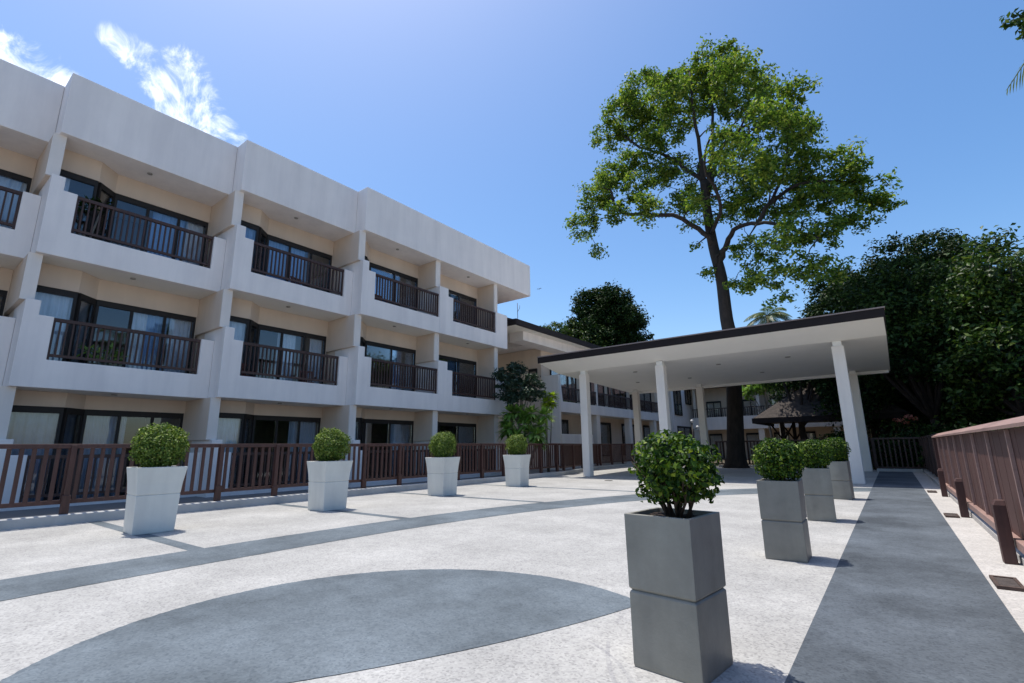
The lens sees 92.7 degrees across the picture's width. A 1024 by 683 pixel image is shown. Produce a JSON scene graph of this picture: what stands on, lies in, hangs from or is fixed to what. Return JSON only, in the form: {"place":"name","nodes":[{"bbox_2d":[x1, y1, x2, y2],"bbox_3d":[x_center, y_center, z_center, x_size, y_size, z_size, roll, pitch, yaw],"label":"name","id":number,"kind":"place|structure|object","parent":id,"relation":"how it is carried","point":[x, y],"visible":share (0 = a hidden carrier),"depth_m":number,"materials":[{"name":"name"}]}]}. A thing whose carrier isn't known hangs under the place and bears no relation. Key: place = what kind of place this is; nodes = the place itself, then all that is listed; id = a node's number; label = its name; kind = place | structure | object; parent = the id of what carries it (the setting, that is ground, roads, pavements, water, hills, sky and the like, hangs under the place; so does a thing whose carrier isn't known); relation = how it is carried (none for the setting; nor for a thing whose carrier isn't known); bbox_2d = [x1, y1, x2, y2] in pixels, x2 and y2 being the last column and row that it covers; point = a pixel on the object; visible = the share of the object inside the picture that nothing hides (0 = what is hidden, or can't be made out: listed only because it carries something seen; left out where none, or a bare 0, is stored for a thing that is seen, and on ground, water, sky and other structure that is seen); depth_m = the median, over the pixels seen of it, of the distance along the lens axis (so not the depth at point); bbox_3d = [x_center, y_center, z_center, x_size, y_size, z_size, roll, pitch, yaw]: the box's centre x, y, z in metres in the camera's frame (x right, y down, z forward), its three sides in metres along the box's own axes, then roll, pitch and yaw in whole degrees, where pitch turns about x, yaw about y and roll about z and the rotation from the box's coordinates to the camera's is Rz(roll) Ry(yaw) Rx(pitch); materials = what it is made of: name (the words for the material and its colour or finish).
{"place":"outdoors","nodes":[
{"label":"outdoors","id":0,"kind":"place"},
{"bbox_2d":[0,463,624,518],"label":"service walk","id":1,"kind":"structure","parent":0,"point":[53,510],"depth_m":12.90,"materials":[{"name":"grey concrete"}]},
{"bbox_2d":[491,361,546,433],"bbox_3d":[0.328,3.670,23.694,2.981,5.571,1.509,-7,-14,27],"label":"ornamental tree","id":2,"kind":"object","parent":1,"relation":"on","point":[523,390],"visible":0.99,"depth_m":23.82,"materials":[{"name":"green plant"}]},
{"bbox_2d":[495,404,554,470],"bbox_3d":[0.504,4.593,22.978,3.397,3.463,1.811,-7,-14,28],"label":"frangipani shrub","id":3,"kind":"object","parent":1,"relation":"on","point":[535,432],"visible":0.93,"depth_m":22.96,"materials":[{"name":"green plant"}]},
{"bbox_2d":[538,389,558,471],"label":"croton shrub","id":4,"kind":"object","parent":1,"relation":"on","point":[548,400],"visible":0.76,"depth_m":24.95,"materials":[{"name":"green plant"}]},
{"bbox_2d":[498,303,694,469],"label":"hotel wing","id":5,"kind":"structure","parent":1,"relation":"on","point":[612,417],"depth_m":33.45,"materials":[{"name":"white paint"}]},
{"bbox_2d":[550,370,576,402],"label":"window","id":6,"kind":"structure","parent":5,"relation":"in","point":[566,381],"depth_m":33.69,"materials":[{"name":"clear glass"}]},
{"bbox_2d":[561,419,568,433],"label":"window","id":7,"kind":"structure","parent":5,"relation":"in","point":[565,425],"depth_m":32.69,"materials":[{"name":"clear glass"}]},
{"bbox_2d":[590,382,604,406],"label":"window","id":8,"kind":"structure","parent":5,"relation":"in","point":[600,389],"depth_m":37.15,"materials":[{"name":"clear glass"}]},
{"bbox_2d":[600,422,611,455],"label":"window","id":9,"kind":"structure","parent":5,"relation":"in","point":[606,437],"depth_m":37.19,"materials":[{"name":"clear glass"}]},
{"bbox_2d":[607,387,626,408],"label":"window","id":10,"kind":"structure","parent":5,"relation":"in","point":[611,391],"depth_m":39.65,"materials":[{"name":"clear glass"}]},
{"bbox_2d":[621,424,635,454],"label":"window","id":11,"kind":"structure","parent":5,"relation":"in","point":[622,425],"depth_m":39.84,"materials":[{"name":"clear glass"}]},
{"bbox_2d":[630,393,651,412],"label":"window","id":12,"kind":"structure","parent":5,"relation":"in","point":[645,396],"depth_m":44.17,"materials":[{"name":"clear glass"}]},
{"bbox_2d":[643,425,649,453],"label":"window","id":13,"kind":"structure","parent":5,"relation":"in","point":[646,429],"depth_m":43.39,"materials":[{"name":"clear glass"}]},
{"bbox_2d":[673,390,682,415],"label":"window","id":14,"kind":"structure","parent":5,"relation":"in","point":[676,394],"depth_m":46.39,"materials":[{"name":"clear glass"}]},
{"bbox_2d":[677,426,691,436],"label":"window","id":15,"kind":"structure","parent":5,"relation":"in","point":[685,430],"depth_m":46.83,"materials":[{"name":"black glass"}]},
{"bbox_2d":[684,390,691,404],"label":"window","id":16,"kind":"structure","parent":5,"relation":"in","point":[687,393],"depth_m":48.95,"materials":[{"name":"black glass"}]},
{"bbox_2d":[0,466,894,682],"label":"courtyard","id":17,"kind":"structure","parent":0,"point":[773,605],"depth_m":5.61,"materials":[{"name":"beige concrete"}]},
{"bbox_2d":[123,466,187,535],"bbox_3d":[-6.139,2.687,8.354,0.722,1.062,0.722,-11,-16,40],"label":"flared planter","id":18,"kind":"object","parent":17,"relation":"on","point":[152,498],"visible":0.97,"depth_m":8.14,"materials":[{"name":"concrete"}]},
{"bbox_2d":[128,422,189,467],"bbox_3d":[-6.141,1.829,8.553,0.866,0.835,0.868,5,-13,-24],"label":"topiary ball","id":19,"kind":"object","parent":18,"relation":"on","point":[162,444],"visible":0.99,"depth_m":8.34,"materials":[{"name":"green plant"}]},
{"bbox_2d":[0,569,630,682],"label":"almond paving","id":20,"kind":"structure","parent":17,"relation":"on","point":[307,629],"depth_m":3.65,"materials":[{"name":"grey concrete"}]},
{"bbox_2d":[0,463,633,530],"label":"kerb","id":21,"kind":"structure","parent":17,"relation":"on","point":[47,520],"depth_m":11.46,"materials":[{"name":"concrete"}]},
{"bbox_2d":[0,443,559,514],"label":"balustrade fence","id":22,"kind":"object","parent":21,"relation":"on","point":[65,500],"visible":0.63,"depth_m":11.88,"materials":[{"name":"brown paint"}]},
{"bbox_2d":[560,443,634,470],"bbox_3d":[5.136,6.751,29.058,0.789,1.320,12.357,-8,-14,29],"label":"balustrade fence","id":23,"kind":"object","parent":21,"relation":"on","point":[573,458],"visible":0.8,"depth_m":29.55,"materials":[{"name":"brown paint"}]},
{"bbox_2d":[307,460,352,510],"bbox_3d":[-4.177,3.264,11.125,0.722,1.062,0.722,-9,-15,34],"label":"flared planter","id":24,"kind":"object","parent":17,"relation":"on","point":[328,482],"visible":0.94,"depth_m":10.90,"materials":[{"name":"concrete"}]},
{"bbox_2d":[311,427,350,460],"bbox_3d":[-4.196,2.404,11.314,0.884,0.835,0.861,8,-15,-36],"label":"topiary ball","id":25,"kind":"object","parent":24,"relation":"on","point":[333,447],"visible":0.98,"depth_m":11.12,"materials":[{"name":"green plant"}]},
{"bbox_2d":[88,484,639,549],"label":"paving lines","id":26,"kind":"object","parent":17,"relation":"on","point":[174,543],"visible":0.85,"depth_m":9.23,"materials":[{"name":"grey concrete"}]},
{"bbox_2d":[0,488,871,600],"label":"curved paving band","id":27,"kind":"object","parent":17,"relation":"on","point":[23,586],"visible":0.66,"depth_m":6.59,"materials":[{"name":"grey concrete"}]},
{"bbox_2d":[425,457,459,495],"bbox_3d":[-2.013,3.897,14.163,0.722,1.062,0.722,-9,-15,32],"label":"flared planter","id":28,"kind":"object","parent":17,"relation":"on","point":[442,475],"visible":0.96,"depth_m":13.93,"materials":[{"name":"concrete"}]},
{"bbox_2d":[428,431,456,456],"bbox_3d":[-2.017,3.039,14.347,0.841,0.830,0.859,4,-13,-21],"label":"topiary ball","id":29,"kind":"object","parent":28,"relation":"on","point":[442,446],"visible":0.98,"depth_m":14.16,"materials":[{"name":"green plant"}]},
{"bbox_2d":[503,455,530,486],"bbox_3d":[0.178,4.510,17.107,0.722,1.062,0.722,-8,-14,30],"label":"flared planter","id":30,"kind":"object","parent":17,"relation":"on","point":[516,470],"visible":0.93,"depth_m":16.86,"materials":[{"name":"concrete"}]},
{"bbox_2d":[505,434,527,454],"bbox_3d":[0.164,3.669,17.279,0.853,0.792,0.840,1,-12,-6],"label":"topiary ball","id":31,"kind":"object","parent":30,"relation":"on","point":[518,441],"visible":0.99,"depth_m":17.11,"materials":[{"name":"green plant"}]},
{"bbox_2d":[624,507,732,682],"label":"square planter","id":32,"kind":"object","parent":17,"relation":"on","point":[679,608],"visible":0.95,"depth_m":2.89,"materials":[{"name":"concrete"}]},
{"bbox_2d":[628,429,724,517],"bbox_3d":[1.069,0.855,3.190,0.590,0.574,0.598,-6,-14,25],"label":"glossy shrub","id":33,"kind":"object","parent":32,"relation":"on","point":[664,475],"visible":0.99,"depth_m":3.06,"materials":[{"name":"green plant"}]},
{"bbox_2d":[537,306,889,483],"bbox_3d":[9.901,3.517,23.556,13.970,5.494,12.170,-10,-15,36],"label":"entrance canopy","id":34,"kind":"object","parent":17,"relation":"on","point":[845,349],"visible":0.92,"depth_m":20.49,"materials":[{"name":"white paint"}]},
{"bbox_2d":[562,33,907,467],"bbox_3d":[12.931,-7.097,31.197,19.329,29.640,11.169,-10,-15,36],"label":"tall tree","id":35,"kind":"object","parent":17,"relation":"on","point":[731,70],"visible":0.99,"depth_m":30.28,"materials":[{"name":"green plant"}]},
{"bbox_2d":[756,478,811,562],"bbox_3d":[3.248,2.107,5.830,0.438,0.880,0.438,-10,-15,35],"label":"square planter","id":36,"kind":"object","parent":17,"relation":"on","point":[784,521],"visible":0.96,"depth_m":5.66,"materials":[{"name":"concrete"}]},
{"bbox_2d":[750,438,805,480],"bbox_3d":[3.247,1.442,5.967,0.605,0.548,0.582,-10,-15,36],"label":"glossy shrub","id":37,"kind":"object","parent":36,"relation":"on","point":[777,458],"visible":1,"depth_m":5.82,"materials":[{"name":"green plant"}]},
{"bbox_2d":[801,467,836,521],"bbox_3d":[5.430,2.694,8.659,0.438,0.880,0.438,-8,-14,30],"label":"square planter","id":38,"kind":"object","parent":17,"relation":"on","point":[818,495],"visible":0.86,"depth_m":8.47,"materials":[{"name":"concrete"}]},
{"bbox_2d":[797,439,834,467],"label":"glossy shrub","id":39,"kind":"object","parent":38,"relation":"on","point":[814,452],"visible":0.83,"depth_m":8.63,"materials":[{"name":"green plant"}]},
{"bbox_2d":[719,465,922,471],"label":"end kerb","id":40,"kind":"structure","parent":17,"relation":"on","point":[902,470],"depth_m":22.39,"materials":[{"name":"concrete"}]},
{"bbox_2d":[715,433,937,476],"bbox_3d":[15.659,5.049,21.989,6.558,1.410,17.117,-1,-12,2],"label":"balustrade fence","id":41,"kind":"object","parent":40,"relation":"on","point":[928,451],"visible":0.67,"depth_m":22.64,"materials":[{"name":"paint"}]},
{"bbox_2d":[827,461,854,499],"bbox_3d":[7.973,3.360,11.870,0.438,0.880,0.438,-11,-16,40],"label":"square planter","id":42,"kind":"object","parent":17,"relation":"on","point":[841,481],"visible":0.74,"depth_m":11.69,"materials":[{"name":"concrete"}]},
{"bbox_2d":[819,437,850,460],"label":"glossy shrub","id":43,"kind":"object","parent":42,"relation":"on","point":[838,448],"visible":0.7,"depth_m":11.85,"materials":[{"name":"green plant"}]},
{"bbox_2d":[0,0,1023,340],"label":"sky","id":44,"kind":"structure","parent":0,"point":[476,117],"materials":[{"name":"blue"}]},
{"bbox_2d":[685,459,920,466],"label":"garden ground","id":45,"kind":"structure","parent":0,"point":[723,460],"depth_m":39.05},
{"bbox_2d":[539,319,607,346],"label":"broadleaf tree","id":46,"kind":"object","parent":45,"relation":"on","point":[561,328],"visible":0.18,"depth_m":52.63,"materials":[{"name":"green plant"}]},
{"bbox_2d":[562,280,654,346],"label":"mango tree","id":47,"kind":"object","parent":45,"relation":"on","point":[612,315],"visible":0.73,"depth_m":52.45,"materials":[{"name":"green plant"}]},
{"bbox_2d":[742,382,788,438],"bbox_3d":[19.713,5.565,38.056,4.535,7.542,2.460,-10,-15,36],"label":"frangipani tree","id":48,"kind":"object","parent":45,"relation":"on","point":[751,389],"visible":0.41,"depth_m":38.35,"materials":[{"name":"green plant"}]},
{"bbox_2d":[744,307,791,439],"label":"coconut palm","id":49,"kind":"object","parent":45,"relation":"on","point":[771,317],"visible":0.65,"depth_m":42.80,"materials":[{"name":"green plant"}]},
{"bbox_2d":[761,377,837,441],"bbox_3d":[20.182,3.317,32.699,6.977,9.707,8.972,-10,-15,36],"label":"broadleaf tree","id":50,"kind":"object","parent":45,"relation":"on","point":[793,386],"visible":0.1,"depth_m":32.15,"materials":[{"name":"green plant"}]},
{"bbox_2d":[691,383,945,458],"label":"building","id":51,"kind":"structure","parent":45,"relation":"on","point":[716,406],"depth_m":46.78,"materials":[{"name":"beige paint"}]},
{"bbox_2d":[709,434,723,458],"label":"window","id":52,"kind":"structure","parent":51,"relation":"in","point":[709,434],"depth_m":48.30,"materials":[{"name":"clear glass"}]},
{"bbox_2d":[752,381,909,446],"bbox_3d":[21.619,5.150,33.178,8.300,6.100,7.650,-10,-15,36],"label":"garden hut","id":53,"kind":"object","parent":45,"relation":"on","point":[785,410],"visible":0.56,"depth_m":31.66,"materials":[{"name":"grey"}]},
{"bbox_2d":[813,425,879,466],"bbox_3d":[19.159,6.229,28.038,3.857,2.853,3.337,4,-13,-20],"label":"shrub","id":54,"kind":"object","parent":45,"relation":"on","point":[836,434],"visible":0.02,"depth_m":27.80,"materials":[{"name":"green plant"}]},
{"bbox_2d":[794,263,944,446],"bbox_3d":[22.402,1.200,31.709,8.987,13.366,8.907,-10,-15,36],"label":"broadleaf tree","id":55,"kind":"object","parent":45,"relation":"on","point":[820,305],"visible":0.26,"depth_m":30.08,"materials":[{"name":"green plant"}]},
{"bbox_2d":[869,428,926,469],"bbox_3d":[18.910,5.535,24.080,3.140,2.449,3.299,-10,-15,36],"label":"shrub","id":56,"kind":"object","parent":45,"relation":"on","point":[907,433],"visible":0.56,"depth_m":23.74,"materials":[{"name":"green plant"}]},
{"bbox_2d":[879,413,945,466],"bbox_3d":[21.326,5.215,25.784,2.981,2.858,1.391,-10,-15,36],"label":"flowering shrub","id":57,"kind":"object","parent":45,"relation":"on","point":[906,416],"visible":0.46,"depth_m":25.95,"materials":[{"name":"green plant"}]},
{"bbox_2d":[828,249,996,428],"bbox_3d":[20.623,0.932,25.695,7.332,11.375,6.734,-10,-15,36],"label":"broadleaf tree","id":58,"kind":"object","parent":45,"relation":"on","point":[883,290],"visible":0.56,"depth_m":25.06,"materials":[{"name":"green plant"}]},
{"bbox_2d":[870,403,955,436],"bbox_3d":[27.973,2.723,36.736,10.745,12.385,9.780,-10,-15,36],"label":"broadleaf tree","id":59,"kind":"object","parent":45,"relation":"on","point":[906,429],"depth_m":33.91,"materials":[{"name":"green plant"}]},
{"bbox_2d":[857,227,1017,432],"bbox_3d":[26.765,0.002,30.224,9.424,14.964,9.984,-10,-15,36],"label":"broadleaf tree","id":60,"kind":"object","parent":45,"relation":"on","point":[949,243],"visible":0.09,"depth_m":30.16,"materials":[{"name":"green plant"}]},
{"bbox_2d":[916,427,975,465],"bbox_3d":[19.475,4.924,20.961,3.618,2.483,3.223,3,-13,-17],"label":"shrub","id":61,"kind":"object","parent":45,"relation":"on","point":[921,449],"depth_m":21.62,"materials":[{"name":"green plant"}]},
{"bbox_2d":[915,420,981,465],"bbox_3d":[20.989,5.154,23.274,3.760,2.781,3.567,-10,-15,36],"label":"shrub","id":62,"kind":"object","parent":45,"relation":"on","point":[933,429],"visible":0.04,"depth_m":23.18,"materials":[{"name":"green plant"}]},
{"bbox_2d":[897,223,1023,432],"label":"broadleaf tree","id":63,"kind":"object","parent":45,"relation":"on","point":[993,365],"visible":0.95,"depth_m":21.80,"materials":[{"name":"green plant"}]},
{"bbox_2d":[923,469,1023,565],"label":"fence kerb","id":64,"kind":"structure","parent":45,"relation":"on","point":[989,529],"depth_m":7.82,"materials":[{"name":"beige concrete"}]},
{"bbox_2d":[954,422,1020,433],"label":"shrub","id":65,"kind":"object","parent":45,"relation":"on","point":[964,426],"depth_m":17.87,"materials":[{"name":"green plant"}]},
{"bbox_2d":[785,471,1023,682],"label":"path","id":66,"kind":"structure","parent":0,"point":[910,595],"depth_m":3.82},
{"bbox_2d":[913,472,1023,631],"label":"pale strip","id":67,"kind":"object","parent":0,"point":[980,544],"visible":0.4,"depth_m":6.07,"materials":[{"name":"beige concrete"}]},
{"bbox_2d":[943,513,959,517],"bbox_3d":[7.879,3.117,8.758,0.190,0.028,0.470,-10,-15,36],"label":"drain cover","id":68,"kind":"object","parent":67,"relation":"on","point":[952,515],"visible":1,"depth_m":8.69,"materials":[{"name":"metal"}]},
{"bbox_2d":[931,416,1023,564],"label":"board fence","id":69,"kind":"object","parent":67,"relation":"on","point":[980,474],"visible":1,"depth_m":6.20,"materials":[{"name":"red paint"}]},
{"bbox_2d":[989,575,1023,591],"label":"drain cover","id":70,"kind":"object","parent":67,"relation":"on","point":[1007,583],"visible":1,"depth_m":4.49,"materials":[{"name":"metal"}]},
{"bbox_2d":[999,8,1023,41],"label":"overhanging tree","id":71,"kind":"object","parent":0,"point":[1018,23],"visible":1,"depth_m":8.58,"materials":[{"name":"green plant"}]},
{"bbox_2d":[1006,63,1023,93],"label":"coconut palm","id":72,"kind":"object","parent":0,"point":[1017,79],"visible":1,"depth_m":8.78,"materials":[{"name":"green plant"}]},
{"label":"ground","id":73,"kind":"structure","parent":0,"visible":0},
{"bbox_2d":[0,59,529,510],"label":"hotel building","id":74,"kind":"structure","parent":73,"relation":"on","point":[171,279],"depth_m":16.43,"materials":[{"name":"white paint"}]},
{"bbox_2d":[0,290,7,315],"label":"window","id":75,"kind":"structure","parent":74,"relation":"in","point":[3,294],"depth_m":13.76,"materials":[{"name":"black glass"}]},
{"bbox_2d":[0,169,31,228],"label":"window","id":76,"kind":"structure","parent":74,"relation":"in","point":[8,179],"depth_m":14.29,"materials":[{"name":"black glass"}]},
{"bbox_2d":[6,405,64,501],"bbox_3d":[-12.771,3.097,12.810,0.233,2.775,1.146,-10,-15,36],"label":"window","id":77,"kind":"structure","parent":74,"relation":"in","point":[27,424],"depth_m":13.04,"materials":[{"name":"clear glass"}]},
{"bbox_2d":[35,285,77,361],"bbox_3d":[-12.860,-0.247,13.478,0.233,2.515,0.996,-10,-15,36],"label":"window","id":78,"kind":"structure","parent":74,"relation":"in","point":[56,303],"depth_m":13.73,"materials":[{"name":"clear glass"}]},
{"bbox_2d":[52,408,84,499],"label":"window","id":79,"kind":"structure","parent":74,"relation":"in","point":[72,420],"depth_m":13.63,"materials":[{"name":"black glass"}]},
{"bbox_2d":[60,169,98,236],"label":"window","id":80,"kind":"structure","parent":74,"relation":"in","point":[69,176],"depth_m":14.47,"materials":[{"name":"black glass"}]},
{"bbox_2d":[66,293,96,362],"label":"window","id":81,"kind":"structure","parent":74,"relation":"in","point":[85,308],"depth_m":14.25,"materials":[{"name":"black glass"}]},
{"bbox_2d":[77,195,113,237],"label":"potted plant","id":82,"kind":"object","parent":74,"relation":"on","point":[86,206],"visible":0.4,"depth_m":14.26,"materials":[{"name":"green plant"}]},
{"bbox_2d":[76,342,127,365],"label":"potted plant","id":83,"kind":"object","parent":74,"relation":"on","point":[109,353],"visible":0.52,"depth_m":14.03,"materials":[{"name":"green plant"}]},
{"bbox_2d":[89,183,115,241],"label":"window","id":84,"kind":"structure","parent":74,"relation":"in","point":[106,195],"depth_m":15.05,"materials":[{"name":"black glass"}]},
{"bbox_2d":[71,409,183,498],"bbox_3d":[-11.680,3.542,14.922,0.233,2.775,2.540,-10,-15,36],"label":"window","id":85,"kind":"structure","parent":74,"relation":"in","point":[98,426],"depth_m":14.54,"materials":[{"name":"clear glass"}]},
{"bbox_2d":[86,300,195,373],"bbox_3d":[-11.766,0.198,15.587,0.227,2.515,2.690,-10,-15,36],"label":"window","id":86,"kind":"structure","parent":74,"relation":"in","point":[142,319],"depth_m":15.89,"materials":[{"name":"black glass"}]},
{"bbox_2d":[107,193,207,266],"bbox_3d":[-11.814,-3.240,16.338,0.234,2.515,2.690,-10,-15,36],"label":"window","id":87,"kind":"structure","parent":74,"relation":"in","point":[161,214],"depth_m":16.67,"materials":[{"name":"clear glass"}]},
{"bbox_2d":[216,413,243,487],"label":"window","id":88,"kind":"structure","parent":74,"relation":"in","point":[230,425],"depth_m":16.26,"materials":[{"name":"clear glass"}]},
{"bbox_2d":[229,315,249,370],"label":"window","id":89,"kind":"structure","parent":74,"relation":"in","point":[238,323],"depth_m":16.95,"materials":[{"name":"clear glass"}]},
{"bbox_2d":[240,414,253,487],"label":"window","id":90,"kind":"structure","parent":74,"relation":"in","point":[248,418],"depth_m":16.79,"materials":[{"name":"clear glass"}]},
{"bbox_2d":[241,220,259,272],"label":"window","id":91,"kind":"structure","parent":74,"relation":"in","point":[252,231],"depth_m":17.71,"materials":[{"name":"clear glass"}]},
{"bbox_2d":[243,320,258,375],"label":"window","id":92,"kind":"structure","parent":74,"relation":"in","point":[253,326],"depth_m":17.36,"materials":[{"name":"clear glass"}]},
{"bbox_2d":[255,227,267,274],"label":"window","id":93,"kind":"structure","parent":74,"relation":"in","point":[262,238],"depth_m":18.15,"materials":[{"name":"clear glass"}]},
{"bbox_2d":[247,415,320,486],"bbox_3d":[-8.389,4.174,18.021,0.231,2.775,2.580,-10,-15,36],"label":"window","id":94,"kind":"structure","parent":74,"relation":"in","point":[301,429],"depth_m":18.46,"materials":[{"name":"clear glass"}]},
{"bbox_2d":[254,324,325,383],"bbox_3d":[-8.478,0.830,18.688,0.232,2.515,2.730,-10,-15,36],"label":"window","id":95,"kind":"structure","parent":74,"relation":"in","point":[286,338],"depth_m":18.84,"materials":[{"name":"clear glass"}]},
{"bbox_2d":[264,234,331,292],"bbox_3d":[-8.524,-2.609,19.438,0.234,2.515,2.730,-10,-15,36],"label":"window","id":96,"kind":"structure","parent":74,"relation":"in","point":[272,241],"depth_m":19.21,"materials":[{"name":"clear glass"}]},
{"bbox_2d":[299,371,315,382],"bbox_3d":[-7.647,1.524,18.159,0.590,0.920,0.520,6,-14,-29],"label":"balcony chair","id":97,"kind":"object","parent":74,"relation":"on","point":[307,376],"visible":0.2,"depth_m":18.39,"materials":[{"name":"brown wood"}]},
{"bbox_2d":[355,418,360,439],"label":"window","id":98,"kind":"structure","parent":74,"relation":"in","point":[357,428],"depth_m":19.34,"materials":[{"name":"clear glass"}]},
{"bbox_2d":[359,418,364,449],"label":"window","id":99,"kind":"structure","parent":74,"relation":"in","point":[362,420],"depth_m":19.81,"materials":[{"name":"glass"}]},
{"bbox_2d":[363,419,413,474],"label":"window","id":100,"kind":"structure","parent":74,"relation":"in","point":[399,431],"depth_m":21.50,"materials":[{"name":"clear glass"}]},
{"bbox_2d":[365,341,415,390],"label":"window","id":101,"kind":"structure","parent":74,"relation":"in","point":[397,354],"depth_m":22.06,"materials":[{"name":"black glass"}]},
{"bbox_2d":[369,262,417,310],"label":"window","id":102,"kind":"structure","parent":74,"relation":"in","point":[380,270],"depth_m":22.46,"materials":[{"name":"black glass"}]},
{"bbox_2d":[439,422,475,471],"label":"window","id":103,"kind":"structure","parent":74,"relation":"in","point":[463,432],"depth_m":24.58,"materials":[{"name":"black glass"}]},
{"bbox_2d":[439,355,475,397],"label":"window","id":104,"kind":"structure","parent":74,"relation":"in","point":[453,364],"depth_m":25.14,"materials":[{"name":"black glass"}]},
{"bbox_2d":[449,290,476,326],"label":"window","id":105,"kind":"structure","parent":74,"relation":"in","point":[455,295],"depth_m":26.21,"materials":[{"name":"black glass"}]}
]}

